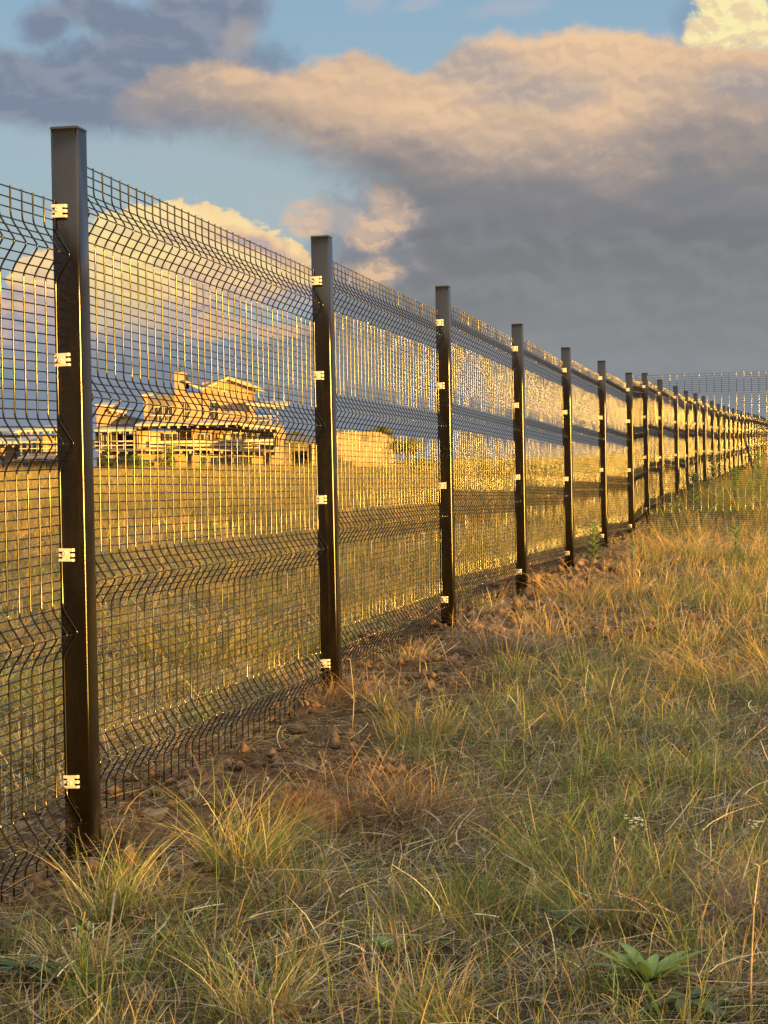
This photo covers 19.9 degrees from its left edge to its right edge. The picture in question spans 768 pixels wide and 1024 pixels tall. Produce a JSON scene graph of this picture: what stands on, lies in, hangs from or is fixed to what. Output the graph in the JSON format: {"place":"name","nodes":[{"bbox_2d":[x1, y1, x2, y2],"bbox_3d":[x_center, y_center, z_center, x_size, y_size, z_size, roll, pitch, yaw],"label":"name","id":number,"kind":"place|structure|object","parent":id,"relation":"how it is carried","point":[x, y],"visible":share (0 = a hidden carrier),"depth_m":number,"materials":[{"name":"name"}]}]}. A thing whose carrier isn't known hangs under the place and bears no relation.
{"place":"outdoors","nodes":[
{"label":"outdoors","id":0,"kind":"place"},
{"bbox_2d":[247,932,343,968],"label":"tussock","id":1,"kind":"object","parent":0,"point":[309,956],"depth_m":4.30,"materials":[{"name":"plant"}]},
{"bbox_2d":[0,505,767,1023],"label":"grass","id":2,"kind":"structure","parent":0,"point":[654,797],"depth_m":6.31,"materials":[{"name":"plant"}]},
{"bbox_2d":[0,455,767,1023],"bbox_3d":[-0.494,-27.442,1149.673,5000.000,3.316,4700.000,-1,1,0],"label":"ground","id":3,"kind":"structure","parent":0,"point":[324,715],"depth_m":6.09,"materials":[{"name":"green plant"}]},
{"bbox_2d":[0,428,42,472],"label":"house","id":4,"kind":"structure","parent":3,"relation":"on","point":[10,448],"depth_m":158.31,"materials":[{"name":"beige paint"}]},
{"bbox_2d":[1,456,5,470],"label":"window","id":5,"kind":"structure","parent":4,"relation":"in","point":[3,457],"depth_m":157.94,"materials":[{"name":"black glass"}]},
{"bbox_2d":[0,908,42,924],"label":"broadleaf weed","id":6,"kind":"object","parent":3,"relation":"on","point":[16,921],"visible":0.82,"depth_m":4.64,"materials":[{"name":"green plant"}]},
{"bbox_2d":[15,425,57,472],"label":"house","id":7,"kind":"structure","parent":3,"relation":"on","point":[40,456],"depth_m":152.90,"materials":[{"name":"beige paint"}]},
{"bbox_2d":[22,462,28,467],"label":"window","id":8,"kind":"structure","parent":7,"relation":"in","point":[24,465],"depth_m":152.89,"materials":[{"name":"black glass"}]},
{"bbox_2d":[45,462,50,470],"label":"window","id":9,"kind":"structure","parent":7,"relation":"in","point":[47,464],"depth_m":152.93,"materials":[{"name":"black glass"}]},
{"bbox_2d":[30,439,42,451],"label":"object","id":10,"kind":"object","parent":3,"relation":"on","point":[34,450],"visible":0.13,"depth_m":167.32,"materials":[{"name":"plant"}]},
{"bbox_2d":[0,954,73,974],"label":"broadleaf weed","id":11,"kind":"object","parent":3,"relation":"on","point":[7,965],"visible":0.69,"depth_m":4.25,"materials":[{"name":"green plant"}]},
{"bbox_2d":[37,779,51,787],"bbox_3d":[-1.003,0.819,6.483,0.045,0.058,0.038,-6,1,0],"label":"stone","id":12,"kind":"object","parent":3,"relation":"on","point":[47,783],"visible":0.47,"depth_m":6.47,"materials":[{"name":"brown stone"}]},
{"bbox_2d":[26,933,86,1011],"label":"dead stalk","id":13,"kind":"object","parent":3,"relation":"on","point":[57,971],"visible":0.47,"depth_m":4.20,"materials":[{"name":"brown plant"}]},
{"bbox_2d":[0,674,124,718],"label":"grass tussock","id":14,"kind":"object","parent":3,"relation":"on","point":[26,711],"depth_m":8.11,"materials":[{"name":"green plant"}]},
{"bbox_2d":[0,912,140,976],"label":"grass stubble","id":15,"kind":"object","parent":3,"relation":"on","point":[99,943],"depth_m":4.36,"materials":[{"name":"plant"}]},
{"bbox_2d":[65,917,98,1014],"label":"leafy weed","id":16,"kind":"object","parent":3,"relation":"on","point":[81,950],"visible":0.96,"depth_m":4.02,"materials":[{"name":"green plant"}]},
{"bbox_2d":[96,450,115,468],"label":"bush","id":17,"kind":"object","parent":3,"relation":"on","point":[103,463],"visible":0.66,"depth_m":145.68,"materials":[{"name":"green plant"}]},
{"bbox_2d":[98,891,115,1007],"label":"dead stalk","id":18,"kind":"object","parent":3,"relation":"on","point":[113,902],"visible":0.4,"depth_m":4.41,"materials":[{"name":"beige plant"}]},
{"bbox_2d":[99,728,125,746],"bbox_3d":[-0.899,0.738,7.261,0.097,0.097,0.068,7,-10,0],"label":"stone","id":19,"kind":"object","parent":3,"relation":"on","point":[117,740],"visible":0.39,"depth_m":7.24,"materials":[{"name":"brown stone"}]},
{"bbox_2d":[33,808,208,870],"bbox_3d":[-0.668,0.819,5.463,0.513,0.181,0.510,-1,1,0],"label":"grass mound","id":20,"kind":"object","parent":3,"relation":"on","point":[127,836],"depth_m":5.48,"materials":[{"name":"plant"}]},
{"bbox_2d":[14,816,229,924],"bbox_3d":[-0.582,0.781,4.753,0.491,0.254,0.505,0,2,30],"label":"grass tussock","id":21,"kind":"object","parent":3,"relation":"on","point":[105,899],"depth_m":4.74,"materials":[{"name":"green plant"}]},
{"bbox_2d":[118,454,154,467],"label":"bush","id":22,"kind":"object","parent":3,"relation":"on","point":[137,463],"visible":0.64,"depth_m":146.68,"materials":[{"name":"green plant"}]},
{"bbox_2d":[139,742,155,752],"bbox_3d":[-0.778,0.782,7.227,0.060,0.036,0.045,-7,8,0],"label":"stone","id":23,"kind":"object","parent":3,"relation":"on","point":[140,750],"visible":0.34,"depth_m":7.21,"materials":[{"name":"brown stone"}]},
{"bbox_2d":[133,929,175,939],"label":"broadleaf weed","id":24,"kind":"object","parent":3,"relation":"on","point":[159,933],"visible":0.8,"depth_m":4.44,"materials":[{"name":"green plant"}]},
{"bbox_2d":[144,807,168,821],"bbox_3d":[-0.611,0.810,5.885,0.068,0.026,0.075,-8,9,0],"label":"stone","id":25,"kind":"object","parent":3,"relation":"on","point":[159,811],"visible":0.86,"depth_m":5.86,"materials":[{"name":"brown stone"}]},
{"bbox_2d":[150,821,167,831],"bbox_3d":[-0.611,0.838,5.826,0.075,0.032,0.033,1,8,0],"label":"stone","id":26,"kind":"object","parent":3,"relation":"on","point":[159,825],"visible":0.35,"depth_m":5.81,"materials":[{"name":"brown stone"}]},
{"bbox_2d":[154,446,176,466],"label":"bush","id":27,"kind":"object","parent":3,"relation":"on","point":[168,456],"visible":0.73,"depth_m":146.15,"materials":[{"name":"green plant"}]},
{"bbox_2d":[74,836,269,922],"bbox_3d":[-0.526,0.813,4.857,0.506,0.193,0.685,-2,2,-40],"label":"grass tussock","id":28,"kind":"object","parent":3,"relation":"on","point":[164,898],"depth_m":4.83,"materials":[{"name":"plant"}]},
{"bbox_2d":[175,862,192,869],"bbox_3d":[-0.486,0.859,5.274,0.055,0.017,0.033,-12,9,0],"label":"stone","id":29,"kind":"object","parent":3,"relation":"on","point":[181,867],"visible":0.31,"depth_m":5.27,"materials":[{"name":"brown stone"}]},
{"bbox_2d":[94,364,289,471],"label":"house","id":30,"kind":"structure","parent":3,"relation":"on","point":[120,429],"depth_m":151.34,"materials":[{"name":"beige paint"}]},
{"bbox_2d":[103,434,109,446],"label":"window","id":31,"kind":"structure","parent":30,"relation":"in","point":[104,435],"depth_m":151.74,"materials":[{"name":"black glass"}]},
{"bbox_2d":[154,406,162,420],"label":"window","id":32,"kind":"structure","parent":30,"relation":"in","point":[156,408],"depth_m":152.60,"materials":[{"name":"white glass"}]},
{"bbox_2d":[164,406,172,420],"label":"window","id":33,"kind":"structure","parent":30,"relation":"in","point":[170,411],"depth_m":152.60,"materials":[{"name":"white glass"}]},
{"bbox_2d":[162,433,177,447],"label":"window","id":34,"kind":"structure","parent":30,"relation":"in","point":[166,434],"depth_m":151.08,"materials":[{"name":"white glass"}]},
{"bbox_2d":[184,403,188,419],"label":"window","id":35,"kind":"structure","parent":30,"relation":"in","point":[186,412],"depth_m":152.86,"materials":[{"name":"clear glass"}]},
{"bbox_2d":[198,433,204,446],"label":"window","id":36,"kind":"structure","parent":30,"relation":"in","point":[202,436],"depth_m":151.00,"materials":[{"name":"white glass"}]},
{"bbox_2d":[201,456,205,468],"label":"window","id":37,"kind":"structure","parent":30,"relation":"in","point":[203,459],"depth_m":150.52,"materials":[{"name":"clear glass"}]},
{"bbox_2d":[205,433,210,446],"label":"window","id":38,"kind":"structure","parent":30,"relation":"in","point":[208,435],"depth_m":151.00,"materials":[{"name":"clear glass"}]},
{"bbox_2d":[209,402,218,418],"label":"window","id":39,"kind":"structure","parent":30,"relation":"in","point":[212,415],"depth_m":152.86,"materials":[{"name":"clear glass"}]},
{"bbox_2d":[210,456,230,468],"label":"window","id":40,"kind":"structure","parent":30,"relation":"in","point":[216,458],"depth_m":150.52,"materials":[{"name":"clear glass"}]},
{"bbox_2d":[232,432,239,447],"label":"window","id":41,"kind":"structure","parent":30,"relation":"in","point":[234,433],"depth_m":151.00,"materials":[{"name":"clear glass"}]},
{"bbox_2d":[233,456,251,467],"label":"window","id":42,"kind":"structure","parent":30,"relation":"in","point":[234,458],"depth_m":150.52,"materials":[{"name":"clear glass"}]},
{"bbox_2d":[241,432,252,447],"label":"window","id":43,"kind":"structure","parent":30,"relation":"in","point":[246,433],"depth_m":151.00,"materials":[{"name":"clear glass"}]},
{"bbox_2d":[254,433,261,447],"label":"window","id":44,"kind":"structure","parent":30,"relation":"in","point":[258,434],"depth_m":151.00,"materials":[{"name":"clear glass"}]},
{"bbox_2d":[263,434,271,447],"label":"window","id":45,"kind":"structure","parent":30,"relation":"in","point":[268,435],"depth_m":150.97,"materials":[{"name":"black glass"}]},
{"bbox_2d":[274,435,278,447],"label":"window","id":46,"kind":"structure","parent":30,"relation":"in","point":[277,440],"depth_m":149.75,"materials":[{"name":"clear glass"}]},
{"bbox_2d":[99,603,316,669],"bbox_3d":[-0.929,0.570,9.943,1.373,0.322,1.481,0,2,35],"label":"grass tussock","id":47,"kind":"object","parent":3,"relation":"on","point":[186,653],"depth_m":9.95,"materials":[{"name":"plant"}]},
{"bbox_2d":[94,916,401,1023],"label":"grass tussock","id":48,"kind":"object","parent":3,"relation":"on","point":[234,1006],"depth_m":3.91,"materials":[{"name":"green plant"}]},
{"bbox_2d":[88,758,423,888],"bbox_3d":[-0.250,0.734,5.224,0.809,0.322,0.944,0,2,38],"label":"grass tussock","id":49,"kind":"object","parent":3,"relation":"on","point":[255,854],"depth_m":5.13,"materials":[{"name":"green plant"}]},
{"bbox_2d":[286,431,305,443],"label":"tree","id":50,"kind":"object","parent":3,"relation":"on","point":[296,432],"visible":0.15,"depth_m":174.50,"materials":[{"name":"green plant"}]},
{"bbox_2d":[231,618,366,658],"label":"grass tussock","id":51,"kind":"object","parent":3,"relation":"on","point":[304,649],"depth_m":10.19,"materials":[{"name":"plant"}]},
{"bbox_2d":[283,435,315,466],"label":"garage","id":52,"kind":"structure","parent":3,"relation":"on","point":[300,450],"depth_m":155.95,"materials":[{"name":"grey paint"}]},
{"bbox_2d":[292,451,309,466],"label":"doorway","id":53,"kind":"structure","parent":52,"relation":"in","point":[305,452],"depth_m":157.13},
{"bbox_2d":[220,778,380,844],"bbox_3d":[-0.176,0.784,5.714,0.427,0.186,0.409,-2,2,-37],"label":"grass sod","id":54,"kind":"object","parent":3,"relation":"on","point":[331,811],"depth_m":5.67,"materials":[{"name":"brown plant"}]},
{"bbox_2d":[272,761,328,773],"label":"dead stalk","id":55,"kind":"object","parent":3,"relation":"on","point":[300,765],"visible":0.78,"depth_m":6.56,"materials":[{"name":"beige plant"}]},
{"bbox_2d":[191,834,412,904],"bbox_3d":[-0.144,0.821,5.067,0.632,0.162,0.527,-1,1,0],"label":"grass tussock","id":56,"kind":"object","parent":3,"relation":"on","point":[287,874],"depth_m":5.06,"materials":[{"name":"green plant"}]},
{"bbox_2d":[270,659,417,714],"bbox_3d":[-0.148,0.682,8.171,0.743,0.259,0.674,0,2,35],"label":"grass mound","id":57,"kind":"object","parent":3,"relation":"on","point":[340,698],"depth_m":8.14,"materials":[{"name":"plant"}]},
{"bbox_2d":[338,456,355,466],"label":"bush","id":58,"kind":"object","parent":3,"relation":"on","point":[343,464],"visible":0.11,"depth_m":112.09,"materials":[{"name":"green plant"}]},
{"bbox_2d":[345,658,355,729],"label":"dead stalk","id":59,"kind":"object","parent":3,"relation":"on","point":[353,695],"visible":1,"depth_m":7.26,"materials":[{"name":"beige plant"}]},
{"bbox_2d":[337,431,393,470],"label":"outbuilding","id":60,"kind":"structure","parent":3,"relation":"on","point":[385,454],"depth_m":119.95,"materials":[{"name":"beige paint"}]},
{"bbox_2d":[226,721,512,842],"bbox_3d":[0.014,0.742,5.948,0.991,0.337,0.829,-2,1,-22],"label":"grass mound","id":61,"kind":"object","parent":3,"relation":"on","point":[357,792],"depth_m":5.97,"materials":[{"name":"green plant"}]},
{"bbox_2d":[364,426,396,440],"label":"tree","id":62,"kind":"object","parent":3,"relation":"on","point":[379,428],"visible":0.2,"depth_m":137.15,"materials":[{"name":"green plant"}]},
{"bbox_2d":[0,125,767,902],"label":"fence","id":63,"kind":"object","parent":3,"relation":"on","point":[74,487],"visible":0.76,"depth_m":7.56,"materials":[{"name":"black metal"}]},
{"bbox_2d":[360,936,413,951],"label":"broadleaf weed","id":64,"kind":"object","parent":3,"relation":"on","point":[380,940],"visible":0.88,"depth_m":4.27,"materials":[{"name":"green plant"}]},
{"bbox_2d":[252,752,554,861],"bbox_3d":[0.071,0.761,5.733,0.875,0.244,0.698,-1,1,0],"label":"grass mound","id":65,"kind":"object","parent":3,"relation":"on","point":[382,805],"depth_m":5.72,"materials":[{"name":"green plant"}]},
{"bbox_2d":[390,437,420,466],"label":"tree","id":66,"kind":"object","parent":3,"relation":"on","point":[409,442],"visible":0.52,"depth_m":121.69,"materials":[{"name":"green plant"}]},
{"bbox_2d":[400,646,413,652],"bbox_3d":[0.108,0.643,10.152,0.061,0.036,0.044,-12,12,0],"label":"stone","id":67,"kind":"object","parent":3,"relation":"on","point":[410,647],"visible":0.42,"depth_m":10.14,"materials":[{"name":"orange stone"}]},
{"bbox_2d":[362,635,458,666],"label":"grass tussock","id":68,"kind":"object","parent":3,"relation":"on","point":[414,657],"depth_m":9.55,"materials":[{"name":"plant"}]},
{"bbox_2d":[408,457,436,472],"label":"bush","id":69,"kind":"object","parent":3,"relation":"on","point":[424,460],"visible":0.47,"depth_m":91.91,"materials":[{"name":"green plant"}]},
{"bbox_2d":[278,929,575,1023],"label":"grass tussock","id":70,"kind":"object","parent":3,"relation":"on","point":[420,1008],"depth_m":3.89,"materials":[{"name":"green plant"}]},
{"bbox_2d":[354,691,517,751],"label":"grass tussock","id":71,"kind":"object","parent":3,"relation":"on","point":[435,724],"depth_m":7.43,"materials":[{"name":"plant"}]},
{"bbox_2d":[442,634,454,642],"bbox_3d":[0.323,0.626,10.668,0.090,0.049,0.072,1,11,0],"label":"stone","id":72,"kind":"object","parent":3,"relation":"on","point":[447,637],"visible":0.39,"depth_m":10.64,"materials":[{"name":"brown stone"}]},
{"bbox_2d":[327,846,593,934],"bbox_3d":[0.200,0.805,4.665,0.671,0.186,0.515,-1,1,0],"label":"grass tussock","id":73,"kind":"object","parent":3,"relation":"on","point":[455,905],"depth_m":4.66,"materials":[{"name":"green plant"}]},
{"bbox_2d":[461,581,526,613],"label":"grass tussock","id":74,"kind":"object","parent":3,"relation":"on","point":[482,607],"depth_m":12.77,"materials":[{"name":"plant"}]},
{"bbox_2d":[477,461,512,483],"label":"bush","id":75,"kind":"object","parent":3,"relation":"on","point":[490,471],"visible":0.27,"depth_m":59.70,"materials":[{"name":"green plant"}]},
{"bbox_2d":[415,603,599,658],"bbox_3d":[0.568,0.572,10.184,1.016,0.331,0.970,-2,2,-42],"label":"grass mound","id":76,"kind":"object","parent":3,"relation":"on","point":[497,635],"depth_m":10.13,"materials":[{"name":"green plant"}]},
{"bbox_2d":[510,756,562,867],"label":"dead stalk","id":77,"kind":"object","parent":3,"relation":"on","point":[541,800],"visible":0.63,"depth_m":6.01,"materials":[{"name":"brown plant"}]},
{"bbox_2d":[527,461,562,484],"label":"bush","id":78,"kind":"object","parent":3,"relation":"on","point":[552,467],"visible":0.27,"depth_m":51.84,"materials":[{"name":"green plant"}]},
{"bbox_2d":[434,783,689,887],"bbox_3d":[0.382,0.754,5.098,0.742,0.269,0.768,-1,1,0],"label":"grass tussock","id":79,"kind":"object","parent":3,"relation":"on","point":[569,848],"depth_m":5.08,"materials":[{"name":"green plant"}]},
{"bbox_2d":[509,567,636,605],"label":"grass tussock","id":80,"kind":"object","parent":3,"relation":"on","point":[577,594],"depth_m":14.03,"materials":[{"name":"plant"}]},
{"bbox_2d":[540,906,608,934],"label":"broadleaf weed","id":81,"kind":"object","parent":3,"relation":"on","point":[574,928],"visible":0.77,"depth_m":4.47,"materials":[{"name":"green plant"}]},
{"bbox_2d":[492,678,673,739],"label":"grass tussock","id":82,"kind":"object","parent":3,"relation":"on","point":[578,715],"depth_m":7.49,"materials":[{"name":"green plant"}]},
{"bbox_2d":[581,460,596,485],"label":"bush","id":83,"kind":"object","parent":3,"relation":"on","point":[583,467],"visible":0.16,"depth_m":49.99,"materials":[{"name":"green plant"}]},
{"bbox_2d":[585,521,605,564],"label":"leafy weed","id":84,"kind":"object","parent":3,"relation":"on","point":[594,528],"visible":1,"depth_m":17.01,"materials":[{"name":"green plant"}]},
{"bbox_2d":[462,820,766,957],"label":"grass tussock","id":85,"kind":"object","parent":3,"relation":"on","point":[555,902],"depth_m":4.53,"materials":[{"name":"green plant"}]},
{"bbox_2d":[613,466,639,479],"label":"bush","id":86,"kind":"object","parent":3,"relation":"on","point":[621,471],"visible":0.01,"depth_m":57.76,"materials":[{"name":"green plant"}]},
{"bbox_2d":[628,538,639,559],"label":"leafy weed","id":87,"kind":"object","parent":3,"relation":"on","point":[633,549],"visible":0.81,"depth_m":18.14,"materials":[{"name":"green plant"}]},
{"bbox_2d":[625,815,646,889],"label":"leafy weed","id":88,"kind":"object","parent":3,"relation":"on","point":[636,837],"visible":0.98,"depth_m":4.86,"materials":[{"name":"green plant"}]},
{"bbox_2d":[589,544,684,561],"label":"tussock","id":89,"kind":"object","parent":3,"relation":"on","point":[629,554],"depth_m":18.57,"materials":[{"name":"plant"}]},
{"bbox_2d":[527,817,767,968],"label":"grass mound","id":90,"kind":"object","parent":3,"relation":"on","point":[737,898],"depth_m":4.47,"materials":[{"name":"green plant"}]},
{"bbox_2d":[589,942,713,990],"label":"broadleaf weed","id":91,"kind":"object","parent":3,"relation":"on","point":[644,968],"visible":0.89,"depth_m":3.99,"materials":[{"name":"green plant"}]},
{"bbox_2d":[545,614,767,702],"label":"grass tussock","id":92,"kind":"object","parent":3,"relation":"on","point":[760,663],"depth_m":8.84,"materials":[{"name":"green plant"}]},
{"bbox_2d":[592,728,760,797],"bbox_3d":[0.841,0.716,6.313,0.582,0.208,0.693,-1,1,17],"label":"grass tussock","id":93,"kind":"object","parent":3,"relation":"on","point":[683,773],"depth_m":6.26,"materials":[{"name":"green plant"}]},
{"bbox_2d":[597,527,767,557],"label":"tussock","id":94,"kind":"object","parent":3,"relation":"on","point":[683,545],"depth_m":19.32,"materials":[{"name":"brown plant"}]},
{"bbox_2d":[638,987,736,1015],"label":"broadleaf weed","id":95,"kind":"object","parent":3,"relation":"on","point":[695,999],"visible":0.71,"depth_m":3.85,"materials":[{"name":"green plant"}]},
{"bbox_2d":[615,796,767,887],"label":"grass tussock","id":96,"kind":"object","parent":3,"relation":"on","point":[708,849],"depth_m":5.06,"materials":[{"name":"green plant"}]},
{"bbox_2d":[683,472,705,518],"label":"leafy weed","id":97,"kind":"object","parent":3,"relation":"on","point":[695,486],"visible":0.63,"depth_m":26.99,"materials":[{"name":"green plant"}]},
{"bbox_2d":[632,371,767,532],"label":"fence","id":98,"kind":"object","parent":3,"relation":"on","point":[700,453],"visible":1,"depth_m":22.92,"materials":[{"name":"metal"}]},
{"bbox_2d":[706,456,725,505],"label":"leafy weed","id":99,"kind":"object","parent":3,"relation":"on","point":[713,482],"visible":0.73,"depth_m":28.99,"materials":[{"name":"green plant"}]},
{"bbox_2d":[726,522,743,554],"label":"leafy weed","id":100,"kind":"object","parent":3,"relation":"on","point":[735,539],"visible":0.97,"depth_m":18.10,"materials":[{"name":"green plant"}]},
{"bbox_2d":[726,466,746,503],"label":"leafy weed","id":101,"kind":"object","parent":3,"relation":"on","point":[735,479],"visible":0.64,"depth_m":30.98,"materials":[{"name":"green plant"}]},
{"bbox_2d":[738,860,767,1020],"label":"dead stalk","id":102,"kind":"object","parent":3,"relation":"on","point":[751,962],"visible":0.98,"depth_m":3.80,"materials":[{"name":"beige plant"}]},
{"bbox_2d":[747,820,762,860],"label":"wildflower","id":103,"kind":"object","parent":3,"relation":"on","point":[754,827],"visible":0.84,"depth_m":5.04,"materials":[{"name":"green plant"}]},
{"bbox_2d":[750,451,766,496],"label":"leafy weed","id":104,"kind":"object","parent":3,"relation":"on","point":[758,475],"visible":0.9,"depth_m":32.98,"materials":[{"name":"green plant"}]},
{"bbox_2d":[0,534,767,961],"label":"crumbled soil","id":105,"kind":"structure","parent":0,"point":[332,740],"depth_m":8.36,"materials":[{"name":"brown soil"}]},
{"bbox_2d":[0,445,767,539],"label":"field grass","id":106,"kind":"structure","parent":0,"point":[750,503],"depth_m":38.79,"materials":[{"name":"yellow plant"}]},
{"bbox_2d":[0,0,767,465],"label":"sky","id":107,"kind":"structure","parent":0,"point":[591,176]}
]}

